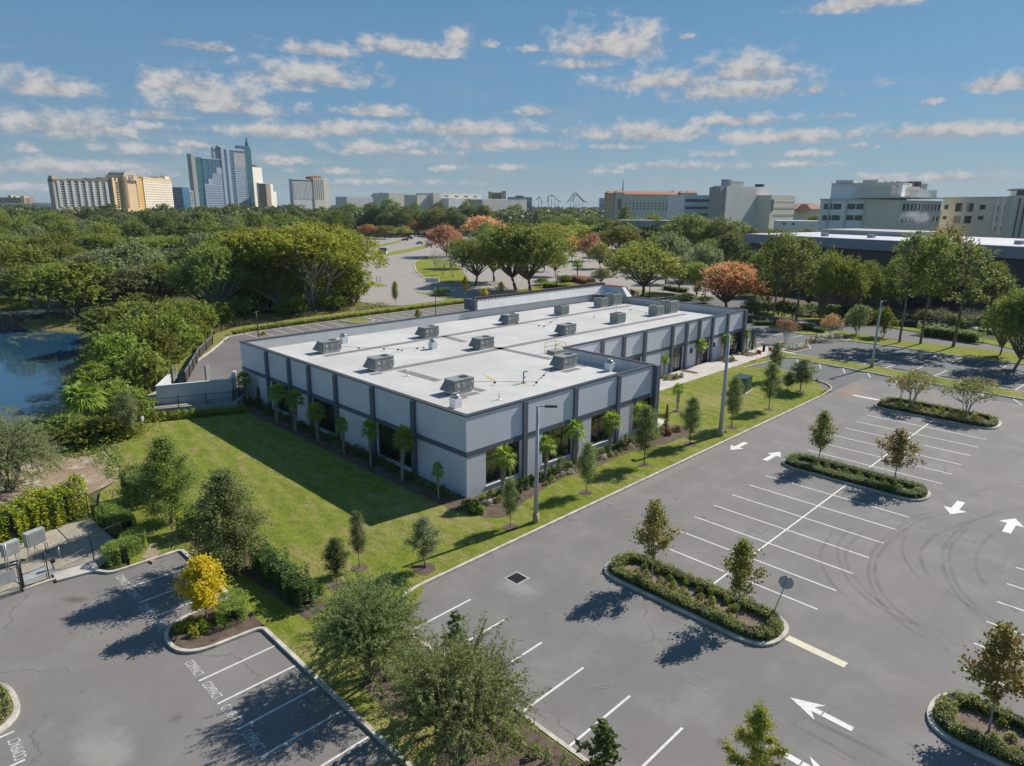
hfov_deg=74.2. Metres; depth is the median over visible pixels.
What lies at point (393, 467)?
shrub
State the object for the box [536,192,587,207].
roller coaster
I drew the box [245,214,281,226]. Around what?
wood tree
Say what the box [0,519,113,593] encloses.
gravel pad
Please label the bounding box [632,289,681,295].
verge
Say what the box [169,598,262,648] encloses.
planting island
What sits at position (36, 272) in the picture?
shore tree
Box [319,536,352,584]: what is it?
young oak
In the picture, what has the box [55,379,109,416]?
cabbage palm
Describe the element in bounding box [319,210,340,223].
wood tree
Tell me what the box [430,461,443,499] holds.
palm tree
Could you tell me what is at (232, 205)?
wood tree
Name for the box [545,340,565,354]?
roof hatch
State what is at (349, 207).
wood tree
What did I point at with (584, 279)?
hedge
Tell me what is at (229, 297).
shade bush
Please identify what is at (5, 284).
shore tree
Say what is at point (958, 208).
window
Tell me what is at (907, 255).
pine tree
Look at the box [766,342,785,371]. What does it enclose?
young oak
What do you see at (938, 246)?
pine tree
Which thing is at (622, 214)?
oak tree
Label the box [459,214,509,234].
oak tree
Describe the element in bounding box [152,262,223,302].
shore tree
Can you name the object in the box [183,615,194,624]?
shrub
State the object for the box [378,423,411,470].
window
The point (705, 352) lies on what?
window
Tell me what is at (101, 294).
shore tree
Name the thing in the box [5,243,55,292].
shore tree
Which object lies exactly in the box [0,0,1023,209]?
sky
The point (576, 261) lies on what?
fan palm
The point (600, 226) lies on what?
wood tree
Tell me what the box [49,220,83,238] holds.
wood tree
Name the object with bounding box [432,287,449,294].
verge shrub
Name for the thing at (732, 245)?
oak tree
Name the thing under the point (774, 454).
painted arrow
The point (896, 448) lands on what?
young maple
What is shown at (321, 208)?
wood tree
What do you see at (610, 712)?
bay lines
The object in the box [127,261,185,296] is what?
shore tree
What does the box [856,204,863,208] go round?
window
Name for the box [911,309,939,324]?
shade bush
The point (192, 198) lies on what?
office block
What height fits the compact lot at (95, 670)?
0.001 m
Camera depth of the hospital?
244.85 m
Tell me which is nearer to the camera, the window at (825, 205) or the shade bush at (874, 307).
the shade bush at (874, 307)
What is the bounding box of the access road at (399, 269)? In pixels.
[353,235,638,305]
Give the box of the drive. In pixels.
[171,305,468,389]
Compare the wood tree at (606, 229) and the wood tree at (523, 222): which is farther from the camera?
the wood tree at (523, 222)
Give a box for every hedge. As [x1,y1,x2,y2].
[0,470,91,544]
[0,683,14,722]
[94,501,136,534]
[99,525,147,565]
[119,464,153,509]
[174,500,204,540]
[205,532,245,575]
[214,588,249,627]
[229,298,471,334]
[247,533,318,611]
[540,281,578,287]
[557,274,596,283]
[608,549,783,640]
[661,284,689,291]
[752,318,826,332]
[784,451,928,498]
[878,396,999,426]
[915,322,986,343]
[932,688,1023,765]
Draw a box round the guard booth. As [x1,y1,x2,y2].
[378,247,387,253]
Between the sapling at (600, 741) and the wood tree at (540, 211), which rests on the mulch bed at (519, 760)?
the sapling at (600, 741)
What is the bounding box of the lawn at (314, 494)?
[98,352,1023,765]
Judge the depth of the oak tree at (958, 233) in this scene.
136.69 m
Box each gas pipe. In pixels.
[341,346,424,349]
[474,368,551,383]
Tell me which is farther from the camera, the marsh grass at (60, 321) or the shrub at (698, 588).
the marsh grass at (60, 321)
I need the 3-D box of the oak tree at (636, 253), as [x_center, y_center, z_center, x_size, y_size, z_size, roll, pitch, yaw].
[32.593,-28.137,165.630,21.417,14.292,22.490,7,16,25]
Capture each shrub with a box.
[149,411,161,421]
[156,411,168,420]
[164,410,174,419]
[172,409,183,419]
[172,622,183,633]
[173,623,186,634]
[179,409,191,418]
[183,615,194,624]
[183,621,195,631]
[186,407,198,417]
[186,626,199,637]
[194,407,205,417]
[194,617,205,628]
[197,621,209,633]
[200,621,212,633]
[203,408,212,416]
[210,405,219,416]
[217,406,227,414]
[225,404,234,414]
[232,405,241,413]
[238,403,248,413]
[262,406,272,413]
[266,409,273,415]
[284,415,292,422]
[297,420,306,429]
[307,424,315,432]
[310,428,319,436]
[324,432,333,441]
[328,433,339,443]
[341,441,351,451]
[349,447,360,455]
[358,447,367,456]
[361,450,368,460]
[367,454,379,464]
[377,455,388,466]
[388,465,398,474]
[404,471,414,481]
[417,477,424,485]
[429,483,436,489]
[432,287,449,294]
[436,484,448,495]
[458,498,468,509]
[466,505,475,514]
[474,504,485,514]
[486,488,495,496]
[495,494,503,502]
[506,723,518,735]
[514,734,527,749]
[516,478,522,485]
[516,485,523,492]
[522,475,529,483]
[526,741,543,758]
[533,278,548,283]
[543,745,553,764]
[548,465,555,473]
[548,474,555,482]
[555,275,572,281]
[556,455,569,468]
[560,749,570,765]
[598,446,605,453]
[618,433,630,444]
[641,562,648,570]
[642,569,649,577]
[654,567,661,574]
[656,575,663,583]
[667,573,674,581]
[669,580,677,587]
[679,293,695,299]
[679,586,687,591]
[681,579,689,586]
[693,295,714,302]
[695,586,702,592]
[696,592,705,599]
[701,600,708,606]
[707,589,714,596]
[707,596,715,604]
[722,597,730,604]
[727,603,736,611]
[952,411,960,416]
[991,731,1002,741]
[995,717,1009,728]
[1004,731,1018,742]
[1016,745,1023,752]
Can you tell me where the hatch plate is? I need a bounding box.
[16,565,55,584]
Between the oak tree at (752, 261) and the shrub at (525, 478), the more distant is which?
the oak tree at (752, 261)
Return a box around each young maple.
[414,309,422,316]
[462,276,469,292]
[479,287,488,294]
[494,282,505,291]
[629,499,685,576]
[719,535,770,617]
[807,409,841,462]
[873,428,927,482]
[952,620,1023,731]
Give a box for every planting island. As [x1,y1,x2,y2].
[0,691,13,725]
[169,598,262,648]
[342,318,371,322]
[608,562,783,640]
[772,342,809,351]
[785,460,925,497]
[817,333,850,339]
[877,401,998,426]
[933,706,1023,765]
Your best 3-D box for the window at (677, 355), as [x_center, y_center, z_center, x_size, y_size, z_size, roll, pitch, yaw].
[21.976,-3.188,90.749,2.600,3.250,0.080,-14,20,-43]
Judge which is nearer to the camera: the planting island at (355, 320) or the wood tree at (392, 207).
the planting island at (355, 320)
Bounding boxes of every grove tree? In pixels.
[751,272,785,301]
[790,271,828,302]
[898,266,947,307]
[909,274,957,303]
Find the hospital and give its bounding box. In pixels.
[817,180,1007,237]
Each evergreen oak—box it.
[103,432,207,526]
[156,465,274,576]
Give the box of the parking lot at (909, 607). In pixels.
[408,378,1023,765]
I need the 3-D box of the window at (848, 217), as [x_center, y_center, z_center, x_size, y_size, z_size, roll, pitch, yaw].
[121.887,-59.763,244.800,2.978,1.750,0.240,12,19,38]
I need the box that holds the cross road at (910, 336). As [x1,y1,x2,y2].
[679,296,1014,352]
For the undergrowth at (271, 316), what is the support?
on the ground at (85, 338)
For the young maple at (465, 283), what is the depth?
156.11 m
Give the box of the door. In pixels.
[734,378,751,390]
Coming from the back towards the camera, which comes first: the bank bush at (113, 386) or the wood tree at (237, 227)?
the wood tree at (237, 227)
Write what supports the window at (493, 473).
in the office building at (472, 433)
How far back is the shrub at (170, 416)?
68.82 m
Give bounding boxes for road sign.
[774,575,793,611]
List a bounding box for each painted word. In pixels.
[7,737,26,760]
[127,589,141,600]
[152,619,164,631]
[185,660,203,676]
[202,681,222,698]
[221,704,242,723]
[242,730,264,751]
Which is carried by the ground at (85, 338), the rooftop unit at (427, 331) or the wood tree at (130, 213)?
the wood tree at (130, 213)
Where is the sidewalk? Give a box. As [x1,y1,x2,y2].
[657,345,786,426]
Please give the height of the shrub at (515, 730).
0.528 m
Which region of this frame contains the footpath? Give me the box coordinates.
[874,315,998,332]
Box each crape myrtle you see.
[776,317,800,342]
[819,313,845,338]
[884,367,942,403]
[896,376,909,397]
[929,307,954,326]
[940,374,1002,414]
[953,308,979,328]
[965,311,983,330]
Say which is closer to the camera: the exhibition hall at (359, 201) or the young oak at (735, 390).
the young oak at (735, 390)
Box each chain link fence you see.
[2,493,121,560]
[44,535,92,578]
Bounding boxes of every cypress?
[255,386,263,409]
[663,404,668,433]
[719,699,796,765]
[748,334,757,348]
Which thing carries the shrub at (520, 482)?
on the mulch bed at (495, 510)
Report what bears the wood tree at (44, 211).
on the ground at (85, 338)
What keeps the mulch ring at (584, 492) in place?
on the lawn at (314, 494)
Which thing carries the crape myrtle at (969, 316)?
on the bare soil at (894, 305)
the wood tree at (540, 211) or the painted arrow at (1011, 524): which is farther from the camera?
the wood tree at (540, 211)
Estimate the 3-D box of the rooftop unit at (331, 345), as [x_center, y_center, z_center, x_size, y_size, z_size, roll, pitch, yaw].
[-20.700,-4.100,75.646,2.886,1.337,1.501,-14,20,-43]
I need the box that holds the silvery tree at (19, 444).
[0,408,71,492]
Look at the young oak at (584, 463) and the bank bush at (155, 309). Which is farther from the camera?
the bank bush at (155, 309)
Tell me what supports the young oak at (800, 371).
on the lawn at (314, 494)
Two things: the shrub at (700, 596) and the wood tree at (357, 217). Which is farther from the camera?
the wood tree at (357, 217)
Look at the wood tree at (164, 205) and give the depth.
602.24 m
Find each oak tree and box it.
[0,237,59,300]
[93,238,166,290]
[155,241,265,303]
[239,259,308,311]
[267,258,324,280]
[320,262,365,300]
[355,224,383,236]
[369,225,395,238]
[390,226,412,235]
[404,220,428,234]
[422,223,467,256]
[443,238,467,266]
[446,235,497,284]
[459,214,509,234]
[467,227,497,280]
[468,220,505,238]
[470,221,552,289]
[480,224,580,290]
[547,250,570,275]
[563,236,585,260]
[576,233,601,260]
[584,242,612,267]
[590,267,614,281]
[599,226,643,253]
[601,250,621,275]
[603,238,688,295]
[615,241,639,258]
[616,204,631,219]
[640,212,661,219]
[640,234,660,256]
[651,250,675,283]
[653,231,692,257]
[658,212,719,251]
[662,254,696,292]
[678,261,708,296]
[682,242,724,267]
[691,214,742,242]
[692,238,731,267]
[709,232,748,267]
[722,220,751,234]
[725,242,750,262]
[735,249,758,289]
[746,248,776,295]
[754,228,816,312]
[801,245,854,322]
[807,214,818,220]
[820,254,873,321]
[844,258,890,305]
[867,260,905,305]
[901,218,988,309]
[967,260,1022,308]
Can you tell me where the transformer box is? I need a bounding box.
[734,373,752,393]
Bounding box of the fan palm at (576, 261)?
[571,259,583,274]
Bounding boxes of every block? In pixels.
[172,187,190,209]
[189,190,194,206]
[258,183,276,208]
[508,195,531,208]
[598,198,604,208]
[619,220,687,250]
[707,179,771,244]
[773,220,817,232]
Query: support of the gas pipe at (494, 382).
on the office building at (472, 433)
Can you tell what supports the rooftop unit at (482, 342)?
on the office building at (472, 433)
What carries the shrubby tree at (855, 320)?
on the ground at (85, 338)
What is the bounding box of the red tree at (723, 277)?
[692,260,769,306]
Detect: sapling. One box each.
[439,610,465,669]
[575,717,626,765]
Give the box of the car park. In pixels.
[597,242,726,300]
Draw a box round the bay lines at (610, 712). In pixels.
[415,415,1023,765]
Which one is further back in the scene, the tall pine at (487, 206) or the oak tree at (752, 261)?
the tall pine at (487, 206)
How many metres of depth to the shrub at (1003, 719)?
28.84 m
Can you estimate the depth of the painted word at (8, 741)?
27.40 m
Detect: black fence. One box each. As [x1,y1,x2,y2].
[149,385,244,409]
[207,313,308,338]
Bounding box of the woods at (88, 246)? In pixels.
[1,219,211,260]
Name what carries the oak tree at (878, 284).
on the ground at (85, 338)
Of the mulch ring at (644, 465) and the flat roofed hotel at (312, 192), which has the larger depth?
the flat roofed hotel at (312, 192)
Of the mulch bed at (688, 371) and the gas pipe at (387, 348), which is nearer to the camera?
the gas pipe at (387, 348)
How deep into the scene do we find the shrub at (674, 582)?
39.15 m
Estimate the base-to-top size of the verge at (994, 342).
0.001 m
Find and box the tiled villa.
[793,203,819,219]
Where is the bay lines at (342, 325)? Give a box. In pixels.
[247,307,462,337]
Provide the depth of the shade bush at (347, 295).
146.07 m
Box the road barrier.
[426,278,438,281]
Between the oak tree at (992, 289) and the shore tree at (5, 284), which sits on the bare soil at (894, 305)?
the oak tree at (992, 289)
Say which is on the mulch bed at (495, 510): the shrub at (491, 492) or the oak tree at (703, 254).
the shrub at (491, 492)
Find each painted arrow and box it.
[730,442,746,449]
[763,452,780,460]
[766,744,818,765]
[790,697,853,730]
[944,501,964,513]
[1000,518,1022,533]
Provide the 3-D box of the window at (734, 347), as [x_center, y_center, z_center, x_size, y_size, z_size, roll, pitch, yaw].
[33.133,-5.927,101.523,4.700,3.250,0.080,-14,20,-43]
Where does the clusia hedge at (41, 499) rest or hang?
on the bare soil at (94, 478)
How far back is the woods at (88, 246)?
185.81 m
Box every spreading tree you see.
[15,258,116,315]
[182,223,334,309]
[237,220,389,311]
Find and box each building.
[239,282,747,497]
[744,228,1023,311]
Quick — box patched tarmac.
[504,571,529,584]
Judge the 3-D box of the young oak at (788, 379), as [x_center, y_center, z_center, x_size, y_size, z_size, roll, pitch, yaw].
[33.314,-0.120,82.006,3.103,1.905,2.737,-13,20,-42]
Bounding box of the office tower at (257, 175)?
[252,165,266,206]
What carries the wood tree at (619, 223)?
on the ground at (85, 338)
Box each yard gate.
[0,561,23,597]
[17,553,47,587]
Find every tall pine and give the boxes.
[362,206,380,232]
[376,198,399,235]
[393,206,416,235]
[407,202,422,233]
[429,202,447,217]
[435,206,467,236]
[458,199,476,231]
[469,204,496,225]
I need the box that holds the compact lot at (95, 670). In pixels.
[0,552,403,765]
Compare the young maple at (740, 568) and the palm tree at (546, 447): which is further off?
the palm tree at (546, 447)
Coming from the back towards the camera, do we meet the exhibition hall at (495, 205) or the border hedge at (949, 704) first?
the exhibition hall at (495, 205)
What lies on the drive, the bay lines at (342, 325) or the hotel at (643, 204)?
the bay lines at (342, 325)
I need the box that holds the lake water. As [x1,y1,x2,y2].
[0,292,85,426]
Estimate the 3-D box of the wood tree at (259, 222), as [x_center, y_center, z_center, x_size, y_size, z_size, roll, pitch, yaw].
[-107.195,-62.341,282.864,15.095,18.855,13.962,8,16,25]
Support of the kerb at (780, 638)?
on the parking lot at (909, 607)
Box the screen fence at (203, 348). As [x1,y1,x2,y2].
[184,329,212,382]
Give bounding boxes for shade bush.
[199,300,237,327]
[202,282,245,305]
[221,296,255,318]
[227,284,272,311]
[255,280,295,308]
[270,295,308,315]
[283,279,323,302]
[303,276,342,297]
[311,291,350,310]
[332,287,364,304]
[739,299,765,315]
[760,301,777,312]
[768,300,795,317]
[780,301,808,318]
[800,302,817,314]
[808,304,835,317]
[827,304,839,316]
[835,304,855,322]
[868,305,884,321]
[892,311,908,322]
[905,309,923,323]
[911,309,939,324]
[927,309,954,325]
[938,313,968,328]
[953,314,979,326]
[968,316,994,328]
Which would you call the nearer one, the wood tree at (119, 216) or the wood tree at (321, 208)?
the wood tree at (119, 216)
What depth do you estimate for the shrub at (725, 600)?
37.54 m
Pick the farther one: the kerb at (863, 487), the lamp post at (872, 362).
the lamp post at (872, 362)
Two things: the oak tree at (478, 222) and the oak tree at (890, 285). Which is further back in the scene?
the oak tree at (478, 222)
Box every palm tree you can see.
[233,371,254,402]
[265,383,287,423]
[285,388,306,430]
[303,402,324,441]
[334,417,348,453]
[361,417,379,465]
[391,423,416,480]
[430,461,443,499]
[492,443,516,497]
[539,434,556,480]
[565,418,585,467]
[602,409,623,454]
[628,400,651,431]
[660,354,669,376]
[671,383,685,410]
[695,338,706,365]
[699,338,707,363]
[720,334,732,357]
[744,329,749,350]
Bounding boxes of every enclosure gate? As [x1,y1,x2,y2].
[170,366,177,383]
[204,363,210,380]
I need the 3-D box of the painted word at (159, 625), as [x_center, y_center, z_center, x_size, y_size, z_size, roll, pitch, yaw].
[-18.432,12.723,35.464,0.420,0.001,1.420,-14,20,-43]
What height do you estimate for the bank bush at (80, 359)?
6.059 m
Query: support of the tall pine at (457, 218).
on the ground at (85, 338)
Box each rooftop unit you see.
[312,338,340,353]
[362,353,393,371]
[414,325,438,337]
[439,374,473,393]
[468,335,493,349]
[498,313,518,323]
[549,352,577,369]
[554,322,575,334]
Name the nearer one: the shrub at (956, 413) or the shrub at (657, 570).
the shrub at (657, 570)
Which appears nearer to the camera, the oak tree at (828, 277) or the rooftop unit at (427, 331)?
the rooftop unit at (427, 331)
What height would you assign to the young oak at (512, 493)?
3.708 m
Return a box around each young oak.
[111,390,139,438]
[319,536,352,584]
[346,510,370,567]
[390,281,398,305]
[402,515,446,568]
[501,476,521,526]
[574,441,599,491]
[630,405,665,464]
[676,396,704,443]
[720,376,748,426]
[758,362,786,408]
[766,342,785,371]
[780,374,796,388]
[782,358,822,390]
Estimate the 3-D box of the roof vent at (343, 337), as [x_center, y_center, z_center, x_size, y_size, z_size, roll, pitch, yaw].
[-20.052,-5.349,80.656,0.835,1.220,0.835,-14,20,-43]
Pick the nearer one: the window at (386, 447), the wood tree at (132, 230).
the window at (386, 447)
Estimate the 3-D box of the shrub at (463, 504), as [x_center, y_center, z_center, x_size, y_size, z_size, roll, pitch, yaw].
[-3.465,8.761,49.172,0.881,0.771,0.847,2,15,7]
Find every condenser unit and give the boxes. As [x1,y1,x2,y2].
[554,304,568,314]
[594,297,608,307]
[605,293,621,305]
[610,312,625,323]
[648,304,663,315]
[660,299,678,313]
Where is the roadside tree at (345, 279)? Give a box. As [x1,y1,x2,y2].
[318,262,373,306]
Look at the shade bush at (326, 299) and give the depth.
137.37 m
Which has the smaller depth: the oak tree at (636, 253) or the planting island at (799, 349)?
the planting island at (799, 349)
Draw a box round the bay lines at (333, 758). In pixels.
[0,565,369,765]
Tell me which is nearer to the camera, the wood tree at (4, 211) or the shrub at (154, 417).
the shrub at (154, 417)
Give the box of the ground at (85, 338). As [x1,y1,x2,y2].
[1,206,1023,626]
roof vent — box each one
[339,333,347,343]
[428,338,436,349]
[449,392,461,408]
[604,358,614,371]
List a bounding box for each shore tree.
[0,232,19,247]
[0,262,48,307]
[0,265,29,304]
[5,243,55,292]
[5,262,104,308]
[8,235,47,244]
[10,231,82,261]
[39,242,93,263]
[58,248,136,292]
[71,232,126,250]
[79,269,118,306]
[93,262,172,297]
[112,235,160,250]
[115,234,193,252]
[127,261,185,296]
[132,247,187,291]
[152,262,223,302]
[163,245,219,292]
[172,231,219,249]
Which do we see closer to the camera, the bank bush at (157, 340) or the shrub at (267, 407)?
the shrub at (267, 407)
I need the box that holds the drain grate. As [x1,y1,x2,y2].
[507,573,525,582]
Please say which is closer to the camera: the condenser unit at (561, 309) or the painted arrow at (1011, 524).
the painted arrow at (1011, 524)
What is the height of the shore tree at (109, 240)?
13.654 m
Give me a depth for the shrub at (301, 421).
66.13 m
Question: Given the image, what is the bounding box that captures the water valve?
[50,559,54,569]
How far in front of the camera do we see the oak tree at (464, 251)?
183.23 m
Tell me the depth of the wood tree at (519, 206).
790.32 m
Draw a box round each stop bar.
[785,636,847,666]
[852,395,878,399]
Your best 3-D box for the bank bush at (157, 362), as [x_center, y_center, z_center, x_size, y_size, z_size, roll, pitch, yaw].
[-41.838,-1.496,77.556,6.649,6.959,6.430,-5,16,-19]
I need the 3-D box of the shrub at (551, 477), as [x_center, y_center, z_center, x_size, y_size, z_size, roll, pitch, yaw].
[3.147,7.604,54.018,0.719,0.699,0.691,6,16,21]
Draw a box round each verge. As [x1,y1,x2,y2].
[158,337,221,377]
[210,298,463,339]
[362,240,401,247]
[364,245,427,263]
[368,280,387,286]
[415,257,469,282]
[418,292,455,298]
[509,281,579,292]
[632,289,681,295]
[760,311,829,322]
[766,324,1023,363]
[890,326,1019,349]
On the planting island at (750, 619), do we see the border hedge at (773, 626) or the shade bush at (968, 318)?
the border hedge at (773, 626)
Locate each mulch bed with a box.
[178,528,326,619]
[243,402,473,511]
[360,637,582,765]
[478,425,691,517]
[660,374,683,380]
[681,370,697,373]
[716,359,737,362]
[739,352,756,355]
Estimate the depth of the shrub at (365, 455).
58.47 m
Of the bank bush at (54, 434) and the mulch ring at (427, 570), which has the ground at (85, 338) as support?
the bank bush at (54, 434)
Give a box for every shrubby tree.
[844,304,873,333]
[871,305,899,336]
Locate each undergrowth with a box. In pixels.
[1,441,134,481]
[2,406,111,488]
[55,324,212,461]
[199,302,392,334]
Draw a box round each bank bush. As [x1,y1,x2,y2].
[35,429,74,446]
[36,412,89,435]
[51,413,126,450]
[58,359,124,405]
[70,306,123,334]
[72,332,123,371]
[84,329,163,387]
[85,319,124,342]
[88,375,150,414]
[93,419,146,440]
[96,296,147,328]
[99,311,162,346]
[108,388,159,422]
[111,291,175,306]
[111,300,178,327]
[111,344,177,393]
[129,318,188,375]
[146,295,189,314]
[150,313,204,359]
[168,305,215,345]
[178,300,220,335]
[189,299,219,322]
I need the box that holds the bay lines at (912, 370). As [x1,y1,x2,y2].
[757,331,1022,404]
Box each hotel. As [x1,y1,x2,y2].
[0,195,34,202]
[47,171,173,213]
[187,137,254,208]
[289,176,329,210]
[488,191,505,198]
[604,178,696,221]
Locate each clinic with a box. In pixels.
[667,195,708,241]
[754,195,795,232]
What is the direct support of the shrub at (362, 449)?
on the mulch bed at (453, 503)
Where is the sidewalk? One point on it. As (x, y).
(708, 368)
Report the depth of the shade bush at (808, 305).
137.96 m
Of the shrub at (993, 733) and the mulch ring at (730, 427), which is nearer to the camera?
the shrub at (993, 733)
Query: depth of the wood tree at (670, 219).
329.30 m
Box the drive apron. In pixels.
[52,560,98,582]
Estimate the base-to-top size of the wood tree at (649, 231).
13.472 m
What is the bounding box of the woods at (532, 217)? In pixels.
[0,205,603,229]
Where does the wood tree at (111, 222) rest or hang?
on the ground at (85, 338)
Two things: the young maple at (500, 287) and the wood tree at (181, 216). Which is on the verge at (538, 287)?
the young maple at (500, 287)
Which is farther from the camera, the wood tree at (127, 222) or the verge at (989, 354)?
the wood tree at (127, 222)
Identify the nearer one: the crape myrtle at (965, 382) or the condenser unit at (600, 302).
the crape myrtle at (965, 382)
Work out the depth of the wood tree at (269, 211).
511.22 m
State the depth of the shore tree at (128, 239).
190.45 m
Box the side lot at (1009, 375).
[745,323,1023,404]
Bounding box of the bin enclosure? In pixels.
[155,371,237,404]
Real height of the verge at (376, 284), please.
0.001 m
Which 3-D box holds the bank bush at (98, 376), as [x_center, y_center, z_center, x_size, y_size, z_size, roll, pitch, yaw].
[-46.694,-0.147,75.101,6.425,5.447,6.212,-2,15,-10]
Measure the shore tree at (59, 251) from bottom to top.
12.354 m
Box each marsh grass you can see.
[0,294,32,309]
[23,317,92,414]
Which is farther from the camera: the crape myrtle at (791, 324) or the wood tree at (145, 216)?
the wood tree at (145, 216)
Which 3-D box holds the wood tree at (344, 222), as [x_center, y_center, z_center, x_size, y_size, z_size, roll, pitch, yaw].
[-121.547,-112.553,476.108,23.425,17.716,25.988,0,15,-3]
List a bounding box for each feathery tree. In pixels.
[294,560,433,714]
[361,609,558,765]
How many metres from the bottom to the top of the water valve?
0.660 m
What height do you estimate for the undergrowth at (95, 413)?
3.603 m
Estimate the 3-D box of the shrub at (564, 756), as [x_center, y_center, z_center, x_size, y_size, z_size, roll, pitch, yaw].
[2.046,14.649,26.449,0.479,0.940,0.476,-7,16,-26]
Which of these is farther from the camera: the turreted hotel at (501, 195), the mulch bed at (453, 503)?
the turreted hotel at (501, 195)
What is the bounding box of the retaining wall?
[147,393,245,417]
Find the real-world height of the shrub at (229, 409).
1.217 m
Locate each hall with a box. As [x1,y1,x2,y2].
[2,203,50,207]
[336,197,372,208]
[373,193,415,208]
[404,193,505,209]
[471,199,526,212]
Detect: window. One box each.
[144,181,172,201]
[206,186,224,205]
[272,381,289,414]
[314,398,334,432]
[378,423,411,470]
[486,441,519,486]
[542,424,571,465]
[590,409,613,446]
[632,397,650,431]
[672,347,681,371]
[699,340,708,362]
[729,331,741,354]
[822,215,830,219]
[823,204,831,208]
[831,215,839,219]
[833,204,841,208]
[846,215,853,219]
[847,204,854,208]
[855,215,861,219]
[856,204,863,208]
[953,216,960,222]
[955,203,962,211]
[964,216,971,222]
[966,203,973,211]
[1012,198,1020,237]
[1018,207,1023,237]
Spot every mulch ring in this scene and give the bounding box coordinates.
[327,581,344,589]
[351,564,367,571]
[413,563,435,574]
[502,523,516,530]
[580,490,591,494]
[638,463,648,466]
[683,441,697,445]
[725,425,737,428]
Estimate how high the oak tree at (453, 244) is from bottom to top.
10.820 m
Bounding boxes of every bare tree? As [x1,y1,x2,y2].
[428,251,450,274]
[429,249,445,271]
[443,254,457,276]
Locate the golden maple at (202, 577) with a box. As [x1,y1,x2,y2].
[167,552,231,617]
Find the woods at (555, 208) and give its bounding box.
[0,202,941,215]
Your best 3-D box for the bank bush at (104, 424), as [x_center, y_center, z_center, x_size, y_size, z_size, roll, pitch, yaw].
[-38.365,4.494,61.872,6.234,3.202,5.497,-4,15,-15]
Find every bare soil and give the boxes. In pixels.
[0,450,118,506]
[142,544,159,562]
[765,296,1012,337]
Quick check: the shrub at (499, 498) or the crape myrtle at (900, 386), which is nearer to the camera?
the shrub at (499, 498)
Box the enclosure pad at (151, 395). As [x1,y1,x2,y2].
[141,389,243,416]
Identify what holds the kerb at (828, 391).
on the ground at (85, 338)
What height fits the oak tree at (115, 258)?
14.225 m
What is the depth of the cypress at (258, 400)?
72.05 m
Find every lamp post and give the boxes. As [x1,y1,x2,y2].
[431,284,438,314]
[532,405,556,522]
[649,257,654,297]
[717,333,729,435]
[870,301,887,366]
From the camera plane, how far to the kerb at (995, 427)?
70.75 m
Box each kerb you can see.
[0,577,55,597]
[0,682,19,733]
[95,549,413,765]
[171,304,463,379]
[338,317,373,323]
[396,396,820,762]
[414,257,437,282]
[604,559,788,646]
[744,357,1023,399]
[766,328,1023,364]
[771,342,811,352]
[781,369,831,396]
[782,460,930,501]
[796,354,1023,391]
[813,333,852,341]
[874,401,1001,428]
[926,692,1010,765]
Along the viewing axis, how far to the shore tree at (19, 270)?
138.54 m
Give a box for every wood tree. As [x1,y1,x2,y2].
[0,207,11,218]
[0,212,17,231]
[0,227,17,235]
[4,218,38,233]
[6,204,33,210]
[6,208,27,218]
[9,212,33,229]
[9,223,47,237]
[27,214,51,227]
[36,210,57,215]
[37,210,75,233]
[48,211,86,228]
[49,206,79,219]
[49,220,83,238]
[58,219,104,233]
[74,205,100,220]
[74,221,123,247]
[82,215,120,228]
[93,203,119,216]
[93,217,124,231]
[101,211,135,220]
[103,212,134,229]
[119,216,147,231]
[120,221,152,237]
[125,211,137,220]
[135,209,164,227]
[145,213,179,232]
[151,221,200,238]
[155,203,170,209]
[161,210,178,221]
[173,211,201,225]
[179,211,229,234]
[180,218,225,237]
[190,206,207,211]
[200,212,220,225]
[204,207,227,218]
[217,213,246,232]
[220,203,243,216]
[220,213,246,227]
[220,223,248,237]
[235,204,251,210]
[242,211,270,229]
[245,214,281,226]
[262,207,287,217]
[262,223,275,229]
[265,213,298,229]
[268,218,315,229]
[282,204,306,211]
[284,207,304,219]
[295,216,334,229]
[300,211,325,221]
[310,206,327,212]
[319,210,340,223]
[322,211,355,231]
[324,210,354,227]
[334,224,363,237]
[337,202,363,212]
[346,211,365,231]
[356,208,391,234]
[357,202,378,211]
[386,203,401,211]
[409,210,428,233]
[421,207,448,233]
[457,206,476,233]
[470,204,494,221]
[497,209,519,214]
[498,212,513,219]
[506,202,526,212]
[509,218,533,227]
[526,222,577,238]
[535,213,566,235]
[536,208,545,214]
[553,214,581,226]
[557,222,607,241]
[560,209,581,215]
[570,213,598,230]
[586,220,614,246]
[594,217,617,225]
[594,219,650,242]
[595,220,613,248]
[617,216,640,221]
[639,224,659,243]
[643,219,664,237]
[661,216,705,244]
[741,227,760,243]
[761,227,782,232]
[801,228,816,231]
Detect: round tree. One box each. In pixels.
[977,285,1023,367]
[980,285,1022,354]
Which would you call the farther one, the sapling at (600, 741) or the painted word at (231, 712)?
the painted word at (231, 712)
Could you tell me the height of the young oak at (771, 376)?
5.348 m
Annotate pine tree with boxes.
[755,232,803,326]
[778,237,833,321]
[883,230,938,342]
[901,233,963,343]
[924,244,1013,346]
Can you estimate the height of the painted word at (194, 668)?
0.001 m
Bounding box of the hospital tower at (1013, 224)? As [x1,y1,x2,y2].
[1000,188,1023,238]

